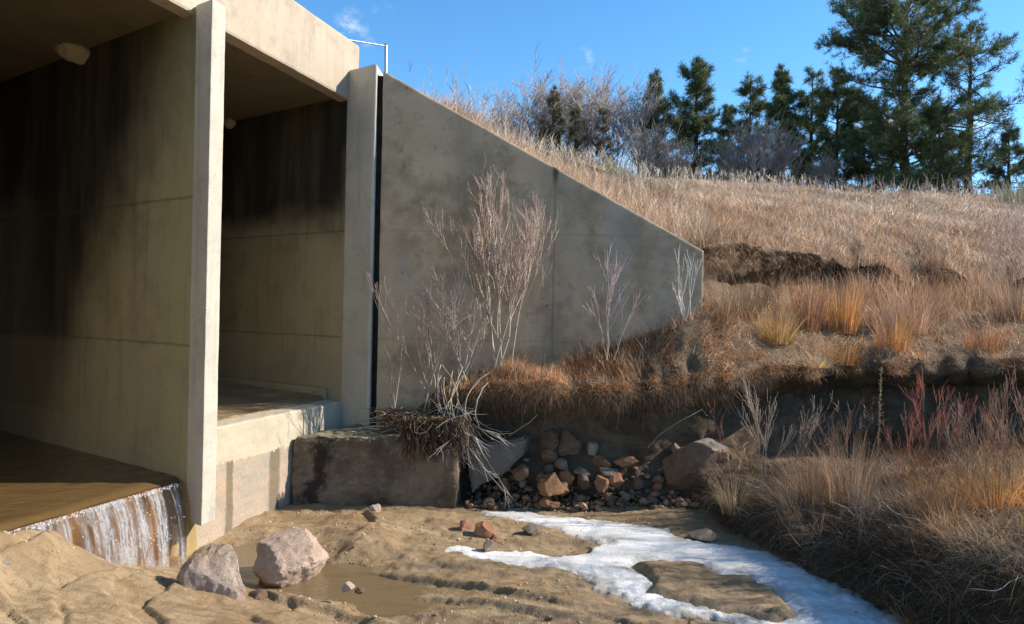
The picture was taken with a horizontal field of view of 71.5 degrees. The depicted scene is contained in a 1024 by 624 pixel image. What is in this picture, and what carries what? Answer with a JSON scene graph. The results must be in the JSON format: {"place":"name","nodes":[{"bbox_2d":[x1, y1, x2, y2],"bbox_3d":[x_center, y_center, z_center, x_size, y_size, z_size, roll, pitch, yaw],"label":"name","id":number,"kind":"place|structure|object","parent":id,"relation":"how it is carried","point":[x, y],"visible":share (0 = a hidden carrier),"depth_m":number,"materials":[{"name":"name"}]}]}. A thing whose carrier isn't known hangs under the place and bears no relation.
{"place":"outdoors","nodes":[
{"label":"outdoors","id":0,"kind":"place"},
{"bbox_2d":[20,488,184,566],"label":"waterfall","id":1,"kind":"structure","parent":0,"point":[143,525],"depth_m":4.25,"materials":[{"name":"white liquid"}]},
{"bbox_2d":[0,497,909,623],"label":"stream bed","id":2,"kind":"object","parent":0,"point":[41,582],"visible":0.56,"depth_m":4.25,"materials":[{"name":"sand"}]},
{"bbox_2d":[4,483,189,568],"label":"splash drops","id":3,"kind":"object","parent":2,"relation":"on","point":[152,492],"visible":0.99,"depth_m":4.14,"materials":[{"name":"white liquid"}]},
{"bbox_2d":[176,543,245,599],"bbox_3d":[-1.662,1.540,3.950,0.406,0.495,0.238,1,0,0],"label":"rock","id":4,"kind":"object","parent":2,"relation":"on","point":[212,567],"visible":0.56,"depth_m":3.88,"materials":[{"name":"stone"}]},
{"bbox_2d":[248,589,267,599],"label":"rock","id":5,"kind":"object","parent":2,"relation":"on","point":[259,594],"visible":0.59,"depth_m":3.97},
{"bbox_2d":[252,527,328,588],"bbox_3d":[-1.387,1.569,4.480,0.428,0.360,0.464,1,0,0],"label":"rock","id":6,"kind":"object","parent":2,"relation":"on","point":[291,557],"visible":0.95,"depth_m":4.38,"materials":[{"name":"stone"}]},
{"bbox_2d":[474,521,494,538],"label":"rock","id":7,"kind":"object","parent":2,"relation":"on","point":[483,529],"visible":0.9,"depth_m":5.18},
{"bbox_2d":[463,458,722,511],"bbox_3d":[0.743,1.499,6.200,2.324,0.419,0.528,1,0,0],"label":"rubble","id":8,"kind":"object","parent":2,"relation":"on","point":[650,499],"visible":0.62,"depth_m":6.13,"materials":[{"name":"stone"}]},
{"bbox_2d":[467,434,529,490],"bbox_3d":[-0.110,1.329,6.345,0.571,0.484,0.500,1,0,0],"label":"concrete chunk","id":9,"kind":"object","parent":8,"relation":"on","point":[500,458],"visible":0.84,"depth_m":6.14,"materials":[{"name":"concrete"}]},
{"bbox_2d":[511,463,528,480],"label":"rock","id":10,"kind":"object","parent":8,"relation":"on","point":[520,472],"visible":1,"depth_m":6.07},
{"bbox_2d":[539,496,550,507],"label":"rock","id":11,"kind":"object","parent":8,"relation":"on","point":[544,501],"visible":0.94,"depth_m":5.97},
{"bbox_2d":[537,472,564,495],"bbox_3d":[0.315,1.455,6.028,0.227,0.197,0.215,1,0,29],"label":"rock","id":12,"kind":"object","parent":11,"relation":"on","point":[550,484],"visible":1,"depth_m":5.98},
{"bbox_2d":[558,470,574,485],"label":"rock","id":13,"kind":"object","parent":8,"relation":"on","point":[567,476],"visible":0.93,"depth_m":6.16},
{"bbox_2d":[594,474,608,492],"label":"rock","id":14,"kind":"object","parent":8,"relation":"on","point":[601,482],"visible":1,"depth_m":6.08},
{"bbox_2d":[592,455,610,469],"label":"rock","id":15,"kind":"object","parent":8,"relation":"on","point":[600,461],"visible":0.92,"depth_m":6.27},
{"bbox_2d":[609,471,623,487],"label":"rock","id":16,"kind":"object","parent":8,"relation":"on","point":[616,480],"visible":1,"depth_m":6.13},
{"bbox_2d":[662,438,732,491],"bbox_3d":[1.616,1.343,6.185,0.582,0.520,0.414,1,0,0],"label":"rock","id":17,"kind":"object","parent":8,"relation":"on","point":[686,467],"visible":0.97,"depth_m":6.06,"materials":[{"name":"stone"}]},
{"bbox_2d":[444,510,903,623],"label":"snow patch","id":18,"kind":"object","parent":2,"relation":"on","point":[617,554],"visible":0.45,"depth_m":4.70,"materials":[{"name":"snow"}]},
{"bbox_2d":[688,528,719,541],"bbox_3d":[1.443,1.672,5.365,0.223,0.101,0.172,1,0,-34],"label":"rock","id":19,"kind":"object","parent":2,"relation":"on","point":[706,534],"visible":1,"depth_m":5.31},
{"bbox_2d":[522,147,608,172],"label":"road embankment","id":20,"kind":"structure","parent":0,"point":[568,162],"depth_m":11.39,"materials":[{"name":"soil"}]},
{"bbox_2d":[349,39,387,72],"bbox_3d":[-2.187,-2.980,8.618,0.062,1.010,1.661,1,0,43],"label":"rail post","id":21,"kind":"object","parent":20,"relation":"on","point":[385,45],"visible":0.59,"depth_m":9.18,"materials":[{"name":"grey"}]},
{"bbox_2d":[464,79,536,145],"bbox_3d":[-1.306,-9.603,39.873,6.270,7.666,5.707,1,0,-30],"label":"bare tree","id":22,"kind":"object","parent":20,"relation":"on","point":[517,119],"visible":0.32,"depth_m":39.77,"materials":[{"name":"grey plant"}]},
{"bbox_2d":[534,84,568,157],"bbox_3d":[1.962,-8.792,37.799,2.912,6.703,2.673,1,0,0],"label":"juniper","id":23,"kind":"object","parent":20,"relation":"on","point":[556,113],"visible":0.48,"depth_m":37.79,"materials":[{"name":"plant"}]},
{"bbox_2d":[563,104,590,163],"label":"juniper","id":24,"kind":"object","parent":20,"relation":"on","point":[573,134],"visible":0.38,"depth_m":37.80,"materials":[{"name":"plant"}]},
{"bbox_2d":[589,105,618,167],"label":"juniper","id":25,"kind":"object","parent":20,"relation":"on","point":[602,139],"visible":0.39,"depth_m":37.91,"materials":[{"name":"plant"}]},
{"bbox_2d":[294,0,1023,195],"label":"sky","id":26,"kind":"structure","parent":0,"point":[497,40],"materials":[{"name":"blue"}]},
{"bbox_2d":[416,187,1023,623],"bbox_3d":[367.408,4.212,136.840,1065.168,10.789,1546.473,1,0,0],"label":"creek bank and hill","id":27,"kind":"structure","parent":0,"point":[614,435],"depth_m":6.80,"materials":[{"name":"soil"}]},
{"bbox_2d":[291,425,463,507],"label":"footing block","id":28,"kind":"structure","parent":27,"relation":"on","point":[349,465],"depth_m":5.92,"materials":[{"name":"concrete"}]},
{"bbox_2d":[377,294,409,410],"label":"thin weed","id":29,"kind":"object","parent":28,"relation":"on","point":[393,339],"visible":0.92,"depth_m":6.36,"materials":[{"name":"brown plant"}]},
{"bbox_2d":[353,402,483,442],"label":"driftwood sticks","id":30,"kind":"object","parent":28,"relation":"on","point":[381,426],"visible":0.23,"depth_m":6.24,"materials":[{"name":"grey wood"}]},
{"bbox_2d":[366,399,487,474],"bbox_3d":[-0.767,1.029,6.074,1.143,0.611,0.789,1,0,0],"label":"root tangle","id":31,"kind":"object","parent":28,"relation":"hanging from","point":[423,430],"visible":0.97,"depth_m":5.87,"materials":[{"name":"brown plant"}]},
{"bbox_2d":[365,257,476,411],"bbox_3d":[-0.840,0.141,6.415,1.021,1.480,0.551,1,0,-16],"label":"bare shrub","id":32,"kind":"object","parent":27,"relation":"on","point":[428,391],"visible":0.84,"depth_m":6.33,"materials":[{"name":"brown plant"}]},
{"bbox_2d":[424,364,515,508],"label":"hanging branches","id":33,"kind":"object","parent":27,"relation":"on","point":[464,412],"visible":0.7,"depth_m":6.02,"materials":[{"name":"grey plant"}]},
{"bbox_2d":[447,151,561,371],"bbox_3d":[-0.026,-0.453,6.410,1.196,1.991,0.837,1,0,44],"label":"bare shrub","id":34,"kind":"object","parent":27,"relation":"on","point":[526,243],"visible":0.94,"depth_m":6.36,"materials":[{"name":"brown plant"}]},
{"bbox_2d":[421,201,496,334],"bbox_3d":[-0.457,-0.378,6.237,0.693,1.160,0.372,1,0,-5],"label":"bare shrub","id":35,"kind":"object","parent":34,"relation":"attached to","point":[462,249],"visible":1,"depth_m":6.26,"materials":[{"name":"brown plant"}]},
{"bbox_2d":[371,72,703,425],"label":"wing wall","id":36,"kind":"structure","parent":27,"relation":"on","point":[430,152],"depth_m":6.58,"materials":[{"name":"concrete"}]},
{"bbox_2d":[487,78,591,147],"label":"bare tree","id":37,"kind":"object","parent":27,"relation":"on","point":[544,115],"visible":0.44,"depth_m":40.59,"materials":[{"name":"grey plant"}]},
{"bbox_2d":[482,41,608,154],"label":"bare tree","id":38,"kind":"object","parent":27,"relation":"on","point":[532,102],"visible":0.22,"depth_m":41.65,"materials":[{"name":"grey plant"}]},
{"bbox_2d":[536,428,558,450],"bbox_3d":[0.352,1.163,6.437,0.192,0.215,0.198,1,0,-40],"label":"rock","id":39,"kind":"object","parent":27,"relation":"on","point":[548,440],"visible":0.92,"depth_m":6.38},
{"bbox_2d":[540,449,557,463],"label":"rock","id":40,"kind":"object","parent":27,"relation":"on","point":[548,456],"visible":1,"depth_m":6.32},
{"bbox_2d":[515,72,607,161],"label":"bare tree","id":41,"kind":"object","parent":27,"relation":"on","point":[575,103],"visible":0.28,"depth_m":41.04,"materials":[{"name":"grey plant"}]},
{"bbox_2d":[557,429,581,456],"bbox_3d":[0.510,1.190,6.412,0.232,0.264,0.226,1,0,0],"label":"rock","id":42,"kind":"object","parent":27,"relation":"on","point":[569,444],"visible":0.96,"depth_m":6.35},
{"bbox_2d":[532,51,646,162],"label":"bare tree","id":43,"kind":"object","parent":27,"relation":"on","point":[592,130],"visible":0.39,"depth_m":41.22,"materials":[{"name":"grey plant"}]},
{"bbox_2d":[561,61,668,165],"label":"bare tree","id":44,"kind":"object","parent":27,"relation":"on","point":[619,108],"visible":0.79,"depth_m":40.15,"materials":[{"name":"grey plant"}]},
{"bbox_2d":[581,241,650,360],"bbox_3d":[0.927,-0.115,6.369,0.460,1.107,0.716,1,0,37],"label":"bare shrub","id":45,"kind":"object","parent":27,"relation":"on","point":[612,290],"visible":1,"depth_m":6.35,"materials":[{"name":"grey plant"}]},
{"bbox_2d":[475,379,772,432],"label":"hanging roots","id":46,"kind":"object","parent":27,"relation":"hanging from","point":[692,400],"visible":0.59,"depth_m":6.25,"materials":[{"name":"brown plant"}]},
{"bbox_2d":[613,456,638,467],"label":"rock","id":47,"kind":"object","parent":27,"relation":"on","point":[626,461],"visible":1,"depth_m":6.25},
{"bbox_2d":[586,88,677,175],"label":"bare tree","id":48,"kind":"object","parent":27,"relation":"on","point":[629,130],"visible":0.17,"depth_m":42.09,"materials":[{"name":"grey plant"}]},
{"bbox_2d":[608,110,694,177],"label":"bare shrub","id":49,"kind":"object","parent":27,"relation":"on","point":[642,141],"visible":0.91,"depth_m":35.46,"materials":[{"name":"grey plant"}]},
{"bbox_2d":[631,68,675,179],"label":"pine tree","id":50,"kind":"object","parent":27,"relation":"on","point":[656,77],"visible":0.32,"depth_m":41.48,"materials":[{"name":"green plant"}]},
{"bbox_2d":[654,133,713,180],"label":"bare shrub","id":51,"kind":"object","parent":27,"relation":"on","point":[673,163],"visible":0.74,"depth_m":35.65,"materials":[{"name":"grey plant"}]},
{"bbox_2d":[672,246,701,321],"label":"bare shrub","id":52,"kind":"object","parent":27,"relation":"on","point":[680,299],"visible":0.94,"depth_m":6.54,"materials":[{"name":"grey plant"}]},
{"bbox_2d":[658,55,737,182],"bbox_3d":[10.310,-9.761,39.975,4.386,9.437,4.820,1,0,0],"label":"pine tree","id":53,"kind":"object","parent":27,"relation":"on","point":[698,71],"visible":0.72,"depth_m":39.48,"materials":[{"name":"green plant"}]},
{"bbox_2d":[408,57,1023,287],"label":"meadow grass","id":54,"kind":"structure","parent":27,"relation":"on","point":[735,204],"depth_m":11.62,"materials":[{"name":"plant"}]},
{"bbox_2d":[712,103,738,174],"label":"pine tree","id":55,"kind":"object","parent":27,"relation":"on","point":[723,131],"visible":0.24,"depth_m":44.82,"materials":[{"name":"green plant"}]},
{"bbox_2d":[428,231,1023,421],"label":"overhanging grass","id":56,"kind":"structure","parent":27,"relation":"on","point":[507,388],"depth_m":6.21,"materials":[{"name":"plant"}]},
{"bbox_2d":[700,264,751,324],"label":"grass clump","id":57,"kind":"object","parent":27,"relation":"on","point":[728,316],"visible":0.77,"depth_m":6.68,"materials":[{"name":"plant"}]},
{"bbox_2d":[439,227,1023,396],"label":"terrace grass","id":58,"kind":"structure","parent":27,"relation":"on","point":[977,295],"depth_m":7.63,"materials":[{"name":"plant"}]},
{"bbox_2d":[411,266,495,379],"bbox_3d":[-0.537,0.102,6.277,0.702,0.992,0.560,1,0,-31],"label":"bare shrub","id":59,"kind":"object","parent":58,"relation":"on","point":[458,338],"visible":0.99,"depth_m":6.27,"materials":[{"name":"brown plant"}]},
{"bbox_2d":[693,442,770,522],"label":"grass clump","id":60,"kind":"object","parent":27,"relation":"on","point":[729,502],"visible":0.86,"depth_m":5.60,"materials":[{"name":"plant"}]},
{"bbox_2d":[692,133,775,180],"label":"bare shrub","id":61,"kind":"object","parent":27,"relation":"on","point":[741,155],"visible":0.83,"depth_m":33.63,"materials":[{"name":"grey plant"}]},
{"bbox_2d":[724,71,771,182],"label":"pine tree","id":62,"kind":"object","parent":27,"relation":"on","point":[755,105],"visible":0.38,"depth_m":41.72,"materials":[{"name":"green plant"}]},
{"bbox_2d":[713,259,788,320],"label":"grass clump","id":63,"kind":"object","parent":27,"relation":"on","point":[748,309],"visible":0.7,"depth_m":7.27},
{"bbox_2d":[735,340,774,366],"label":"grass clump","id":64,"kind":"object","parent":27,"relation":"on","point":[750,355],"visible":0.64,"depth_m":6.65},
{"bbox_2d":[713,105,801,182],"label":"bare shrub","id":65,"kind":"object","parent":27,"relation":"on","point":[754,166],"visible":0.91,"depth_m":32.68,"materials":[{"name":"grey plant"}]},
{"bbox_2d":[741,270,781,306],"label":"grass clump","id":66,"kind":"object","parent":27,"relation":"on","point":[764,295],"visible":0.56,"depth_m":8.36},
{"bbox_2d":[738,391,796,491],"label":"dry weed","id":67,"kind":"object","parent":27,"relation":"on","point":[755,421],"visible":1,"depth_m":5.72,"materials":[{"name":"grey plant"}]},
{"bbox_2d":[744,286,813,343],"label":"grass clump","id":68,"kind":"object","parent":27,"relation":"on","point":[770,334],"visible":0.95,"depth_m":7.13,"materials":[{"name":"plant"}]},
{"bbox_2d":[748,62,818,184],"bbox_3d":[15.176,-9.767,39.915,4.086,8.569,4.002,1,0,0],"label":"pine tree","id":69,"kind":"object","parent":27,"relation":"on","point":[784,97],"visible":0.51,"depth_m":39.54,"materials":[{"name":"green plant"}]},
{"bbox_2d":[752,127,822,183],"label":"bare shrub","id":70,"kind":"object","parent":27,"relation":"on","point":[785,156],"visible":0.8,"depth_m":33.63,"materials":[{"name":"grey plant"}]},
{"bbox_2d":[738,369,836,484],"bbox_3d":[2.213,0.956,5.693,0.786,1.013,0.223,1,0,5],"label":"dry weed","id":71,"kind":"object","parent":27,"relation":"on","point":[804,425],"visible":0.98,"depth_m":5.73,"materials":[{"name":"grey plant"}]},
{"bbox_2d":[780,274,837,330],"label":"grass clump","id":72,"kind":"object","parent":27,"relation":"on","point":[814,321],"visible":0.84,"depth_m":7.57,"materials":[{"name":"plant"}]},
{"bbox_2d":[787,64,831,184],"bbox_3d":[16.836,-9.636,39.941,2.972,8.720,3.108,1,0,37],"label":"pine tree","id":73,"kind":"object","parent":27,"relation":"on","point":[810,128],"visible":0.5,"depth_m":39.66,"materials":[{"name":"green plant"}]},
{"bbox_2d":[785,419,847,509],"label":"grass clump","id":74,"kind":"object","parent":27,"relation":"on","point":[809,489],"visible":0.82,"depth_m":5.29,"materials":[{"name":"plant"}]},
{"bbox_2d":[789,346,844,377],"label":"grass clump","id":75,"kind":"object","parent":27,"relation":"on","point":[821,365],"visible":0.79,"depth_m":6.73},
{"bbox_2d":[802,150,846,188],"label":"bare shrub","id":76,"kind":"object","parent":27,"relation":"on","point":[822,170],"visible":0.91,"depth_m":33.94,"materials":[{"name":"grey plant"}]},
{"bbox_2d":[804,65,869,189],"bbox_3d":[17.443,-9.345,37.996,3.821,7.811,3.591,1,0,0],"label":"pine tree","id":77,"kind":"object","parent":27,"relation":"on","point":[828,99],"visible":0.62,"depth_m":37.57,"materials":[{"name":"green plant"}]},
{"bbox_2d":[814,398,864,468],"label":"dry weed","id":78,"kind":"object","parent":27,"relation":"on","point":[847,437],"visible":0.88,"depth_m":6.07,"materials":[{"name":"brown plant"}]},
{"bbox_2d":[810,277,873,333],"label":"grass clump","id":79,"kind":"object","parent":27,"relation":"on","point":[849,325],"visible":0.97,"depth_m":7.71,"materials":[{"name":"plant"}]},
{"bbox_2d":[819,338,868,365],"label":"grass clump","id":80,"kind":"object","parent":27,"relation":"on","point":[848,361],"visible":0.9,"depth_m":6.93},
{"bbox_2d":[805,396,903,510],"bbox_3d":[2.399,0.988,5.095,0.761,0.822,0.738,1,0,32],"label":"grass clump","id":81,"kind":"object","parent":27,"relation":"on","point":[840,492],"visible":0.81,"depth_m":5.06,"materials":[{"name":"plant"}]},
{"bbox_2d":[690,422,1023,623],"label":"bank edge grass","id":82,"kind":"structure","parent":27,"relation":"on","point":[969,531],"depth_m":4.50,"materials":[{"name":"plant"}]},
{"bbox_2d":[834,459,888,545],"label":"dry weed","id":83,"kind":"object","parent":27,"relation":"on","point":[866,498],"visible":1,"depth_m":4.49,"materials":[{"name":"brown plant"}]},
{"bbox_2d":[834,88,898,190],"bbox_3d":[18.424,-8.207,37.079,3.654,6.653,3.418,1,0,0],"label":"pine tree","id":84,"kind":"object","parent":27,"relation":"on","point":[852,171],"visible":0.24,"depth_m":36.58,"materials":[{"name":"green plant"}]},
{"bbox_2d":[724,172,1023,199],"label":"undergrowth","id":85,"kind":"object","parent":27,"relation":"on","point":[947,188],"visible":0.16,"depth_m":28.75,"materials":[{"name":"beige plant"}]},
{"bbox_2d":[862,300,932,350],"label":"grass clump","id":86,"kind":"object","parent":27,"relation":"on","point":[895,343],"visible":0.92,"depth_m":7.07,"materials":[{"name":"plant"}]},
{"bbox_2d":[880,412,935,500],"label":"dry weed","id":87,"kind":"object","parent":27,"relation":"on","point":[899,463],"visible":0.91,"depth_m":4.96,"materials":[{"name":"brown plant"}]},
{"bbox_2d":[883,588,940,623],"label":"grass clump","id":88,"kind":"object","parent":27,"relation":"on","point":[906,616],"visible":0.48,"depth_m":3.88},
{"bbox_2d":[813,0,1016,192],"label":"pine tree","id":89,"kind":"object","parent":27,"relation":"on","point":[875,17],"visible":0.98,"depth_m":32.40,"materials":[{"name":"green plant"}]},
{"bbox_2d":[876,272,961,333],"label":"grass clump","id":90,"kind":"object","parent":27,"relation":"on","point":[924,329],"visible":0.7,"depth_m":7.57,"materials":[{"name":"plant"}]},
{"bbox_2d":[899,362,978,501],"bbox_3d":[2.791,0.834,4.715,0.438,0.998,0.371,1,0,12],"label":"dry weed","id":91,"kind":"object","parent":27,"relation":"on","point":[939,415],"visible":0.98,"depth_m":4.69,"materials":[{"name":"red plant"}]},
{"bbox_2d":[881,456,996,521],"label":"grass clump","id":92,"kind":"object","parent":27,"relation":"on","point":[933,500],"visible":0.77,"depth_m":4.42,"materials":[{"name":"plant"}]},
{"bbox_2d":[908,94,973,193],"bbox_3d":[22.866,-8.386,38.048,3.308,6.458,3.038,1,0,35],"label":"pine tree","id":93,"kind":"object","parent":27,"relation":"on","point":[917,156],"visible":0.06,"depth_m":37.65,"materials":[{"name":"green plant"}]},
{"bbox_2d":[931,397,970,463],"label":"dry weed","id":94,"kind":"object","parent":27,"relation":"on","point":[948,424],"visible":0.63,"depth_m":6.22,"materials":[{"name":"red plant"}]},
{"bbox_2d":[941,402,987,506],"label":"dry weed","id":95,"kind":"object","parent":27,"relation":"on","point":[960,442],"visible":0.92,"depth_m":4.50,"materials":[{"name":"red plant"}]},
{"bbox_2d":[912,19,1023,195],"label":"pine tree","id":96,"kind":"object","parent":27,"relation":"on","point":[953,82],"visible":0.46,"depth_m":35.43,"materials":[{"name":"green plant"}]},
{"bbox_2d":[929,441,1023,516],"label":"grass clump","id":97,"kind":"object","parent":27,"relation":"on","point":[999,492],"visible":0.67,"depth_m":4.39,"materials":[{"name":"plant"}]},
{"bbox_2d":[941,296,1023,350],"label":"grass clump","id":98,"kind":"object","parent":27,"relation":"on","point":[996,341],"visible":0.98,"depth_m":7.15,"materials":[{"name":"plant"}]},
{"bbox_2d":[949,363,1022,489],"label":"dry weed","id":99,"kind":"object","parent":27,"relation":"on","point":[993,405],"visible":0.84,"depth_m":4.66,"materials":[{"name":"red plant"}]},
{"bbox_2d":[976,204,1013,291],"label":"dry weed","id":100,"kind":"object","parent":27,"relation":"on","point":[995,248],"visible":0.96,"depth_m":9.46,"materials":[{"name":"brown plant"}]},
{"bbox_2d":[975,123,1023,196],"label":"pine tree","id":101,"kind":"object","parent":27,"relation":"on","point":[1009,135],"visible":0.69,"depth_m":37.82,"materials":[{"name":"green plant"}]},
{"bbox_2d":[977,386,1023,497],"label":"dry weed","id":102,"kind":"object","parent":27,"relation":"on","point":[1002,445],"visible":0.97,"depth_m":4.46,"materials":[{"name":"red plant"}]},
{"bbox_2d":[978,244,1023,320],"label":"grass clump","id":103,"kind":"object","parent":27,"relation":"on","point":[1017,300],"visible":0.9,"depth_m":8.30,"materials":[{"name":"plant"}]},
{"bbox_2d":[991,182,1023,203],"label":"green bush","id":104,"kind":"object","parent":27,"relation":"on","point":[1015,198],"visible":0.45,"depth_m":23.90,"materials":[{"name":"green plant"}]},
{"bbox_2d":[996,187,1023,282],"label":"dry weed","id":105,"kind":"object","parent":27,"relation":"on","point":[1016,225],"visible":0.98,"depth_m":9.92,"materials":[{"name":"brown plant"}]},
{"bbox_2d":[1007,63,1023,178],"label":"pine tree","id":106,"kind":"object","parent":27,"relation":"on","point":[1013,171],"visible":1,"depth_m":34.41,"materials":[{"name":"green plant"}]},
{"label":"ground","id":107,"kind":"structure","parent":0,"visible":0},
{"bbox_2d":[0,0,382,560],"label":"box culvert","id":108,"kind":"object","parent":107,"relation":"on","point":[174,250],"visible":0.68,"depth_m":5.66,"materials":[{"name":"concrete"}]},
{"bbox_2d":[54,42,89,64],"bbox_3d":[-3.437,-2.047,5.600,0.295,0.180,0.268,1,0,0],"label":"mud nest","id":109,"kind":"object","parent":108,"relation":"on","point":[76,53],"visible":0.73,"depth_m":5.52,"materials":[{"name":"soil"}]},
{"bbox_2d":[0,430,180,530],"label":"stream water","id":110,"kind":"structure","parent":108,"relation":"in","point":[40,480],"depth_m":4.67,"materials":[{"name":"brown liquid"}]},
{"bbox_2d":[217,381,324,420],"bbox_3d":[-5.277,0.730,8.082,8.332,0.120,1.811,1,0,34],"label":"sand deposit","id":111,"kind":"object","parent":108,"relation":"on","point":[234,400],"visible":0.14,"depth_m":6.61,"materials":[{"name":"sand"}]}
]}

